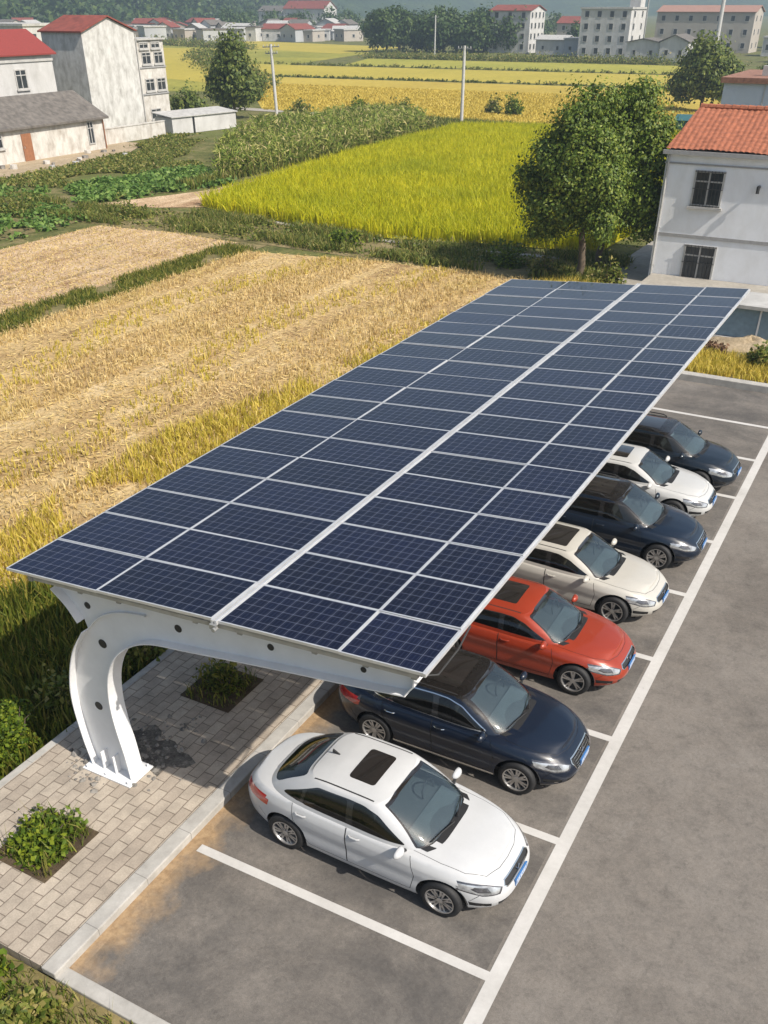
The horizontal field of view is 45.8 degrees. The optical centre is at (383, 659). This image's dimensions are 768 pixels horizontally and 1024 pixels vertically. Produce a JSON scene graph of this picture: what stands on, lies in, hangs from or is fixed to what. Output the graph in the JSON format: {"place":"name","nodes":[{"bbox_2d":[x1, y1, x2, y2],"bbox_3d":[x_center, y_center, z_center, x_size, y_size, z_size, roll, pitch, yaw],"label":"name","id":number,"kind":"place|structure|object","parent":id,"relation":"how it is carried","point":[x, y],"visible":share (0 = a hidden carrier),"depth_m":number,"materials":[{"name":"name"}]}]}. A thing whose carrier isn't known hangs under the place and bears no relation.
{"place":"outdoors","nodes":[
{"label":"outdoors","id":0,"kind":"place"},
{"bbox_2d":[0,29,56,96],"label":"red roofed house","id":1,"kind":"structure","parent":0,"point":[26,64],"depth_m":82.32,"materials":[{"name":"paint"}]},
{"bbox_2d":[0,954,132,1023],"bbox_3d":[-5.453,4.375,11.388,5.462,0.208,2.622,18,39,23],"label":"grass","id":2,"kind":"structure","parent":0,"point":[7,963],"depth_m":11.59,"materials":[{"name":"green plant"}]},
{"bbox_2d":[0,948,23,997],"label":"weed clump","id":3,"kind":"object","parent":2,"relation":"on","point":[3,965],"visible":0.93,"depth_m":11.82,"materials":[{"name":"green plant"}]},
{"bbox_2d":[0,979,72,1023],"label":"weed clump","id":4,"kind":"object","parent":2,"relation":"on","point":[28,1005],"visible":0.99,"depth_m":11.27,"materials":[{"name":"green plant"}]},
{"bbox_2d":[37,15,169,127],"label":"grey house","id":5,"kind":"structure","parent":0,"point":[113,69],"depth_m":90.24,"materials":[{"name":"paint"}]},
{"bbox_2d":[0,225,240,314],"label":"stubble field","id":6,"kind":"structure","parent":0,"point":[81,271],"depth_m":47.25,"materials":[{"name":"beige plant"}]},
{"bbox_2d":[0,242,266,329],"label":"field bank","id":7,"kind":"structure","parent":0,"point":[58,308],"depth_m":42.45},
{"bbox_2d":[0,240,255,336],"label":"field border","id":8,"kind":"object","parent":7,"relation":"on","point":[142,276],"visible":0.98,"depth_m":42.16,"materials":[{"name":"green plant"}]},
{"bbox_2d":[0,650,323,973],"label":"pavement","id":9,"kind":"structure","parent":0,"point":[136,828],"depth_m":14.46,"materials":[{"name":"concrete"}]},
{"bbox_2d":[0,809,98,882],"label":"planter soil","id":10,"kind":"structure","parent":9,"relation":"on","point":[56,867],"depth_m":13.35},
{"bbox_2d":[0,803,88,871],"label":"planter shrub","id":11,"kind":"object","parent":10,"relation":"on","point":[22,836],"visible":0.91,"depth_m":13.45,"materials":[{"name":"green plant"}]},
{"bbox_2d":[0,799,94,877],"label":"planter grass","id":12,"kind":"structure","parent":10,"relation":"on","point":[69,843],"depth_m":13.49,"materials":[{"name":"green plant"}]},
{"bbox_2d":[66,713,206,792],"bbox_3d":[-4.192,1.489,15.256,2.388,0.110,1.985,-2,36,-2],"label":"rubble","id":13,"kind":"object","parent":9,"relation":"on","point":[75,752],"visible":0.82,"depth_m":15.19,"materials":[{"name":"grey stone"}]},
{"bbox_2d":[133,725,195,775],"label":"broken paving","id":14,"kind":"structure","parent":9,"relation":"on","point":[178,759],"depth_m":15.25,"materials":[{"name":"grey stone"}]},
{"bbox_2d":[180,664,263,712],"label":"planter soil","id":15,"kind":"structure","parent":9,"relation":"on","point":[230,707],"depth_m":16.53,"materials":[{"name":"brown soil"}]},
{"bbox_2d":[192,658,248,698],"bbox_3d":[-2.973,0.211,16.605,1.160,0.697,0.935,18,39,23],"label":"planter shrub","id":16,"kind":"object","parent":15,"relation":"on","point":[229,670],"visible":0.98,"depth_m":16.59,"materials":[{"name":"green plant"}]},
{"bbox_2d":[185,664,256,707],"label":"planter grass","id":17,"kind":"structure","parent":15,"relation":"on","point":[218,695],"depth_m":16.54,"materials":[{"name":"green plant"}]},
{"bbox_2d":[6,279,750,787],"bbox_3d":[2.119,-4.006,19.426,6.732,4.134,19.320,18,39,23],"label":"solar carport","id":18,"kind":"object","parent":9,"relation":"on","point":[386,521],"visible":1,"depth_m":14.29,"materials":[{"name":"glass"}]},
{"bbox_2d":[163,48,217,81],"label":"ripe field","id":19,"kind":"structure","parent":0,"point":[177,69],"depth_m":190.50,"materials":[{"name":"yellow plant"}]},
{"bbox_2d":[163,45,366,90],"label":"green field","id":20,"kind":"structure","parent":0,"point":[287,57],"depth_m":226.66,"materials":[{"name":"plant"}]},
{"bbox_2d":[0,22,48,40],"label":"house","id":21,"kind":"structure","parent":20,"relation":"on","point":[32,28],"depth_m":171.75,"materials":[{"name":"concrete"}]},
{"bbox_2d":[178,44,282,87],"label":"field edge","id":22,"kind":"object","parent":20,"relation":"on","point":[200,56],"visible":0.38,"depth_m":192.92,"materials":[{"name":"green plant"}]},
{"bbox_2d":[0,248,537,709],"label":"stubble field","id":23,"kind":"structure","parent":0,"point":[32,487],"depth_m":33.71,"materials":[{"name":"plant"}]},
{"bbox_2d":[0,574,165,777],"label":"shaded grass","id":24,"kind":"structure","parent":23,"relation":"on","point":[20,612],"depth_m":17.75,"materials":[{"name":"green plant"}]},
{"bbox_2d":[0,694,40,769],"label":"verge bush","id":25,"kind":"object","parent":24,"relation":"on","point":[11,717],"visible":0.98,"depth_m":15.47,"materials":[{"name":"green plant"}]},
{"bbox_2d":[24,663,123,734],"bbox_3d":[-5.735,0.467,16.667,1.811,0.992,1.397,-25,43,-31],"label":"verge bush","id":26,"kind":"object","parent":24,"relation":"on","point":[60,679],"visible":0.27,"depth_m":16.47,"materials":[{"name":"green plant"}]},
{"bbox_2d":[122,645,168,677],"bbox_3d":[-4.702,-0.279,17.776,1.585,0.905,1.962,29,45,34],"label":"verge bush","id":27,"kind":"object","parent":24,"relation":"on","point":[154,651],"visible":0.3,"depth_m":17.60,"materials":[{"name":"green plant"}]},
{"bbox_2d":[0,249,548,718],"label":"regrown rice","id":28,"kind":"object","parent":23,"relation":"on","point":[236,337],"visible":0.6,"depth_m":35.13,"materials":[{"name":"yellow plant"}]},
{"bbox_2d":[0,274,606,674],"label":"tall grass","id":29,"kind":"structure","parent":23,"relation":"on","point":[233,423],"depth_m":26.37,"materials":[{"name":"yellow plant"}]},
{"bbox_2d":[183,41,401,53],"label":"ripe field","id":30,"kind":"structure","parent":0,"point":[319,48],"depth_m":279.13,"materials":[{"name":"yellow plant"}]},
{"bbox_2d":[137,25,166,39],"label":"village house","id":31,"kind":"structure","parent":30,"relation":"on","point":[153,30],"depth_m":306.96,"materials":[{"name":"paint"}]},
{"bbox_2d":[283,1,336,21],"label":"house","id":32,"kind":"structure","parent":0,"point":[317,8],"depth_m":452.68,"materials":[{"name":"white concrete"}]},
{"bbox_2d":[47,202,576,280],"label":"field bank","id":33,"kind":"structure","parent":0,"point":[489,267],"depth_m":49.86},
{"bbox_2d":[110,190,148,220],"bbox_3d":[-15.813,-28.149,56.264,2.481,1.464,2.949,-11,37,-15],"label":"bank bush","id":34,"kind":"object","parent":33,"relation":"on","point":[127,208],"visible":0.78,"depth_m":56.30,"materials":[{"name":"green plant"}]},
{"bbox_2d":[0,189,636,282],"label":"bank weeds","id":35,"kind":"object","parent":33,"relation":"on","point":[318,239],"visible":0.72,"depth_m":49.76,"materials":[{"name":"green plant"}]},
{"bbox_2d":[328,224,365,247],"bbox_3d":[-2.133,-22.954,49.338,2.185,1.150,1.629,5,36,7],"label":"bank bush","id":36,"kind":"object","parent":33,"relation":"on","point":[338,236],"visible":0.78,"depth_m":49.26,"materials":[{"name":"green plant"}]},
{"bbox_2d":[487,238,535,268],"bbox_3d":[6.403,-20.521,45.695,2.370,1.462,2.021,-28,44,-33],"label":"bank bush","id":37,"kind":"object","parent":33,"relation":"on","point":[506,258],"visible":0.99,"depth_m":45.63,"materials":[{"name":"green plant"}]},
{"bbox_2d":[526,245,566,278],"bbox_3d":[7.764,-19.226,43.924,1.643,1.424,2.062,-18,39,-23],"label":"bank bush","id":38,"kind":"object","parent":33,"relation":"on","point":[535,265],"visible":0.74,"depth_m":43.94,"materials":[{"name":"green plant"}]},
{"bbox_2d":[505,74,640,274],"bbox_3d":[8.655,-21.840,41.650,6.570,8.524,5.818,18,39,23],"label":"broadleaf tree","id":39,"kind":"object","parent":33,"relation":"on","point":[570,181],"visible":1,"depth_m":40.21,"materials":[{"name":"green plant"}]},
{"bbox_2d":[587,66,690,263],"bbox_3d":[11.101,-22.834,42.868,5.143,8.670,6.355,-23,42,-28],"label":"broadleaf tree","id":40,"kind":"object","parent":33,"relation":"on","point":[640,120],"visible":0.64,"depth_m":41.09,"materials":[{"name":"green plant"}]},
{"bbox_2d":[333,28,362,41],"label":"village house","id":41,"kind":"structure","parent":0,"point":[347,34],"depth_m":324.87,"materials":[{"name":"paint"}]},
{"bbox_2d":[0,16,767,773],"bbox_3d":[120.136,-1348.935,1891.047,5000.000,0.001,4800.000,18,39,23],"label":"terrain","id":42,"kind":"structure","parent":0,"point":[202,152],"depth_m":86.58,"materials":[{"name":"green plant"}]},
{"bbox_2d":[0,190,84,239],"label":"vegetable plot","id":43,"kind":"object","parent":42,"relation":"on","point":[27,230],"depth_m":53.64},
{"bbox_2d":[0,187,42,217],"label":"bank bush","id":44,"kind":"object","parent":43,"relation":"on","point":[17,207],"visible":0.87,"depth_m":56.89,"materials":[{"name":"green plant"}]},
{"bbox_2d":[0,183,94,240],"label":"vegetable patch","id":45,"kind":"object","parent":43,"relation":"on","point":[42,223],"visible":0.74,"depth_m":55.56,"materials":[{"name":"green plant"}]},
{"bbox_2d":[0,90,108,164],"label":"farmhouse","id":46,"kind":"object","parent":42,"relation":"on","point":[36,126],"visible":1,"depth_m":78.10,"materials":[{"name":"white paint"}]},
{"bbox_2d":[0,142,137,177],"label":"yard","id":47,"kind":"structure","parent":42,"relation":"on","point":[33,165],"depth_m":77.35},
{"bbox_2d":[0,132,208,187],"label":"yard weeds","id":48,"kind":"object","parent":42,"relation":"on","point":[160,151],"visible":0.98,"depth_m":74.04,"materials":[{"name":"green plant"}]},
{"bbox_2d":[105,120,165,144],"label":"garden wall","id":49,"kind":"structure","parent":42,"relation":"on","point":[130,132],"depth_m":87.88,"materials":[{"name":"white paint"}]},
{"bbox_2d":[76,182,229,201],"bbox_3d":[-17.381,-34.855,66.715,15.087,0.001,7.803,-30,45,-35],"label":"vegetable plot","id":50,"kind":"object","parent":42,"relation":"on","point":[152,192],"visible":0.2,"depth_m":63.91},
{"bbox_2d":[62,164,236,202],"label":"vegetable patch","id":51,"kind":"object","parent":50,"relation":"on","point":[130,186],"visible":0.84,"depth_m":65.07,"materials":[{"name":"green plant"}]},
{"bbox_2d":[100,181,250,207],"bbox_3d":[-10.262,-32.899,63.996,7.368,0.001,18.495,26,43,32],"label":"bare plot","id":52,"kind":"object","parent":42,"relation":"on","point":[191,199],"visible":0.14,"depth_m":61.13,"materials":[{"name":"soil"}]},
{"bbox_2d":[169,78,208,109],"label":"tree","id":53,"kind":"object","parent":42,"relation":"on","point":[189,100],"visible":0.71,"depth_m":100.11,"materials":[{"name":"green plant"}]},
{"bbox_2d":[151,106,237,132],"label":"walled shed","id":54,"kind":"structure","parent":42,"relation":"on","point":[193,120],"depth_m":93.97,"materials":[{"name":"concrete"}]},
{"bbox_2d":[135,34,258,49],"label":"field edge","id":55,"kind":"object","parent":42,"relation":"on","point":[190,42],"visible":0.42,"depth_m":284.27,"materials":[{"name":"green plant"}]},
{"bbox_2d":[198,22,262,117],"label":"roadside tree","id":56,"kind":"object","parent":42,"relation":"on","point":[231,82],"visible":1,"depth_m":102.36,"materials":[{"name":"green plant"}]},
{"bbox_2d":[261,23,286,40],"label":"village house","id":57,"kind":"structure","parent":42,"relation":"on","point":[270,31],"depth_m":326.47,"materials":[{"name":"white paint"}]},
{"bbox_2d":[279,23,314,41],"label":"village house","id":58,"kind":"structure","parent":42,"relation":"on","point":[293,32],"depth_m":320.59,"materials":[{"name":"white paint"}]},
{"bbox_2d":[169,125,434,188],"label":"crop plants","id":59,"kind":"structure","parent":42,"relation":"on","point":[208,178],"depth_m":71.67,"materials":[{"name":"green plant"}]},
{"bbox_2d":[210,101,436,177],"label":"corn crop","id":60,"kind":"object","parent":42,"relation":"on","point":[266,140],"visible":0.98,"depth_m":81.87,"materials":[{"name":"green plant"}]},
{"bbox_2d":[358,8,387,51],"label":"grove tree","id":61,"kind":"object","parent":42,"relation":"on","point":[368,25],"visible":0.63,"depth_m":249.66,"materials":[{"name":"green plant"}]},
{"bbox_2d":[369,7,402,51],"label":"grove tree","id":62,"kind":"object","parent":42,"relation":"on","point":[383,18],"visible":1,"depth_m":246.54,"materials":[{"name":"green plant"}]},
{"bbox_2d":[387,5,416,51],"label":"grove tree","id":63,"kind":"object","parent":42,"relation":"on","point":[405,22],"visible":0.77,"depth_m":248.57,"materials":[{"name":"green plant"}]},
{"bbox_2d":[201,203,630,250],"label":"rice paddy","id":64,"kind":"structure","parent":42,"relation":"on","point":[570,248],"depth_m":50.97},
{"bbox_2d":[195,120,679,249],"bbox_3d":[10.495,-39.234,71.938,33.372,0.978,55.994,18,39,23],"label":"rice crop","id":65,"kind":"object","parent":64,"relation":"on","point":[450,180],"visible":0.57,"depth_m":60.78,"materials":[{"name":"yellow plant"}]},
{"bbox_2d":[70,379,767,1023],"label":"parking lot","id":66,"kind":"structure","parent":42,"relation":"on","point":[652,909],"depth_m":13.01,"materials":[{"name":"grey asphalt"}]},
{"bbox_2d":[0,371,767,1023],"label":"kerb","id":67,"kind":"structure","parent":66,"relation":"on","point":[72,949],"depth_m":13.57,"materials":[{"name":"concrete"}]},
{"bbox_2d":[248,732,529,916],"bbox_3d":[0.016,2.147,13.379,4.367,1.475,2.038,18,40,24],"label":"parked car","id":68,"kind":"object","parent":66,"relation":"on","point":[404,817],"visible":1,"depth_m":12.87,"materials":[{"name":"white paint"}]},
{"bbox_2d":[339,646,589,793],"bbox_3d":[1.315,0.745,15.326,4.367,1.475,2.054,17,39,23],"label":"parked car","id":69,"kind":"object","parent":66,"relation":"on","point":[476,711],"visible":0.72,"depth_m":14.71,"materials":[{"name":"blue paint"}]},
{"bbox_2d":[196,407,767,1023],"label":"parking lines","id":70,"kind":"object","parent":66,"relation":"on","point":[494,977],"visible":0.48,"depth_m":13.65,"materials":[{"name":"paint"}]},
{"bbox_2d":[453,576,635,694],"bbox_3d":[2.642,-0.714,17.454,4.367,1.355,2.038,17,39,22],"label":"parked car","id":71,"kind":"object","parent":66,"relation":"on","point":[537,627],"visible":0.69,"depth_m":16.77,"materials":[{"name":"orange paint"}]},
{"bbox_2d":[512,521,668,623],"bbox_3d":[3.874,-2.085,19.374,4.367,1.335,2.038,18,40,24],"label":"parked car","id":72,"kind":"object","parent":66,"relation":"on","point":[589,568],"visible":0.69,"depth_m":18.65,"materials":[{"name":"beige paint"}]},
{"bbox_2d":[558,471,706,569],"bbox_3d":[5.335,-3.390,21.088,4.247,1.450,2.038,17,39,23],"label":"parked car","id":73,"kind":"object","parent":66,"relation":"on","point":[632,518],"visible":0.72,"depth_m":20.40,"materials":[{"name":"blue paint"}]},
{"bbox_2d":[598,443,716,516],"bbox_3d":[6.154,-4.645,22.929,4.367,1.335,2.038,17,39,22],"label":"parked car","id":74,"kind":"object","parent":66,"relation":"on","point":[686,491],"visible":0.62,"depth_m":22.16,"materials":[{"name":"white paint"}]},
{"bbox_2d":[623,411,741,488],"bbox_3d":[7.364,-5.675,24.269,4.247,1.440,2.038,19,40,24],"label":"parked car","id":75,"kind":"object","parent":66,"relation":"on","point":[684,446],"visible":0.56,"depth_m":23.51,"materials":[{"name":"blue paint"}]},
{"bbox_2d":[412,11,451,52],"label":"grove tree","id":76,"kind":"object","parent":42,"relation":"on","point":[441,27],"visible":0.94,"depth_m":245.05,"materials":[{"name":"green plant"}]},
{"bbox_2d":[445,15,473,52],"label":"grove tree","id":77,"kind":"object","parent":42,"relation":"on","point":[455,45],"visible":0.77,"depth_m":245.17,"materials":[{"name":"green plant"}]},
{"bbox_2d":[259,73,667,87],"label":"field edge","id":78,"kind":"object","parent":42,"relation":"on","point":[418,79],"visible":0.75,"depth_m":156.80,"materials":[{"name":"green plant"}]},
{"bbox_2d":[253,60,675,74],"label":"field edge","id":79,"kind":"object","parent":42,"relation":"on","point":[438,67],"visible":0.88,"depth_m":185.44,"materials":[{"name":"green plant"}]},
{"bbox_2d":[454,15,490,52],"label":"grove tree","id":80,"kind":"object","parent":42,"relation":"on","point":[475,23],"visible":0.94,"depth_m":243.38,"materials":[{"name":"green plant"}]},
{"bbox_2d":[427,115,550,129],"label":"path verge","id":81,"kind":"structure","parent":42,"relation":"on","point":[439,121],"depth_m":97.25,"materials":[{"name":"green plant"}]},
{"bbox_2d":[495,6,527,50],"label":"grove tree","id":82,"kind":"object","parent":42,"relation":"on","point":[507,28],"visible":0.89,"depth_m":242.87,"materials":[{"name":"green plant"}]},
{"bbox_2d":[488,5,546,53],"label":"apartment block","id":83,"kind":"structure","parent":42,"relation":"on","point":[531,29],"depth_m":243.87,"materials":[{"name":"white paint"}]},
{"bbox_2d":[534,35,572,54],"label":"shed","id":84,"kind":"structure","parent":42,"relation":"on","point":[553,44],"depth_m":237.16,"materials":[{"name":"concrete"}]},
{"bbox_2d":[355,45,752,65],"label":"field edge","id":85,"kind":"object","parent":42,"relation":"on","point":[536,58],"visible":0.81,"depth_m":210.26,"materials":[{"name":"green plant"}]},
{"bbox_2d":[586,256,628,283],"bbox_3d":[10.440,-17.975,42.187,2.132,1.432,1.696,18,39,23],"label":"bank bush","id":86,"kind":"object","parent":42,"relation":"on","point":[608,275],"visible":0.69,"depth_m":42.24,"materials":[{"name":"green plant"}]},
{"bbox_2d":[577,0,646,58],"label":"apartment block","id":87,"kind":"structure","parent":42,"relation":"on","point":[608,30],"depth_m":219.83,"materials":[{"name":"paint"}]},
{"bbox_2d":[613,241,652,284],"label":"lane","id":88,"kind":"structure","parent":42,"relation":"on","point":[639,273],"depth_m":45.55,"materials":[{"name":"concrete"}]},
{"bbox_2d":[640,273,767,293],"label":"yard","id":89,"kind":"structure","parent":42,"relation":"on","point":[660,279],"depth_m":41.16,"materials":[{"name":"concrete"}]},
{"bbox_2d":[648,103,767,285],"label":"white house","id":90,"kind":"structure","parent":42,"relation":"on","point":[712,221],"depth_m":40.25,"materials":[{"name":"white paint"}]},
{"bbox_2d":[679,244,717,279],"bbox_3d":[14.352,-18.164,41.616,1.450,1.470,0.170,18,39,23],"label":"window","id":91,"kind":"structure","parent":90,"relation":"in","point":[698,261],"depth_m":41.59,"materials":[{"name":"black glass"}]},
{"bbox_2d":[686,170,726,210],"bbox_3d":[14.193,-20.607,39.935,1.510,1.520,0.210,18,39,23],"label":"window","id":92,"kind":"structure","parent":90,"relation":"in","point":[708,186],"depth_m":39.94,"materials":[{"name":"black glass"}]},
{"bbox_2d":[654,5,765,52],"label":"apartment block","id":93,"kind":"structure","parent":42,"relation":"on","point":[741,25],"depth_m":246.34,"materials":[{"name":"white paint"}]},
{"bbox_2d":[686,348,766,382],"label":"planting strip","id":94,"kind":"object","parent":42,"relation":"on","point":[737,353],"depth_m":31.26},
{"bbox_2d":[706,335,767,351],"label":"sand heap","id":95,"kind":"object","parent":94,"relation":"on","point":[742,344],"visible":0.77,"depth_m":32.97,"materials":[{"name":"beige sand"}]},
{"bbox_2d":[740,339,767,369],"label":"strip shrub","id":96,"kind":"object","parent":94,"relation":"on","point":[759,354],"visible":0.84,"depth_m":31.25,"materials":[{"name":"green plant"}]},
{"bbox_2d":[712,292,767,339],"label":"porch shed","id":97,"kind":"structure","parent":42,"relation":"on","point":[748,316],"depth_m":33.71,"materials":[{"name":"concrete"}]},
{"bbox_2d":[2,0,767,18],"bbox_3d":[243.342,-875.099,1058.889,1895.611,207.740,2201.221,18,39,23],"label":"hills","id":98,"kind":"structure","parent":0,"point":[568,7],"depth_m":1078.46,"materials":[{"name":"green plant"}]},
{"bbox_2d":[0,0,356,24],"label":"hill forest","id":99,"kind":"object","parent":98,"relation":"on","point":[45,11],"visible":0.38,"depth_m":453.43,"materials":[{"name":"green plant"}]},
{"bbox_2d":[253,64,676,86],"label":"ripe field","id":100,"kind":"structure","parent":0,"point":[456,74],"depth_m":171.45,"materials":[{"name":"yellow plant"}]},
{"bbox_2d":[256,77,720,124],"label":"ripe field","id":101,"kind":"structure","parent":0,"point":[513,88],"depth_m":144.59,"materials":[{"name":"yellow plant"}]},
{"bbox_2d":[662,29,745,109],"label":"roadside tree","id":102,"kind":"object","parent":101,"relation":"on","point":[705,65],"visible":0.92,"depth_m":108.25,"materials":[{"name":"green plant"}]},
{"bbox_2d":[346,59,680,73],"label":"green field","id":103,"kind":"structure","parent":0,"point":[616,68],"depth_m":196.75,"materials":[{"name":"plant"}]},
{"bbox_2d":[625,37,662,60],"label":"house","id":104,"kind":"structure","parent":0,"point":[644,46],"depth_m":209.31,"materials":[{"name":"white paint"}]},
{"bbox_2d":[658,33,697,62],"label":"house","id":105,"kind":"structure","parent":0,"point":[675,44],"depth_m":205.73,"materials":[{"name":"white paint"}]},
{"bbox_2d":[684,346,767,382],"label":"tall grass","id":106,"kind":"structure","parent":0,"point":[722,364],"depth_m":31.12,"materials":[{"name":"yellow plant"}]},
{"bbox_2d":[720,65,767,105],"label":"pale blue house","id":107,"kind":"structure","parent":0,"point":[748,87],"depth_m":50.72,"materials":[{"name":"paint"}]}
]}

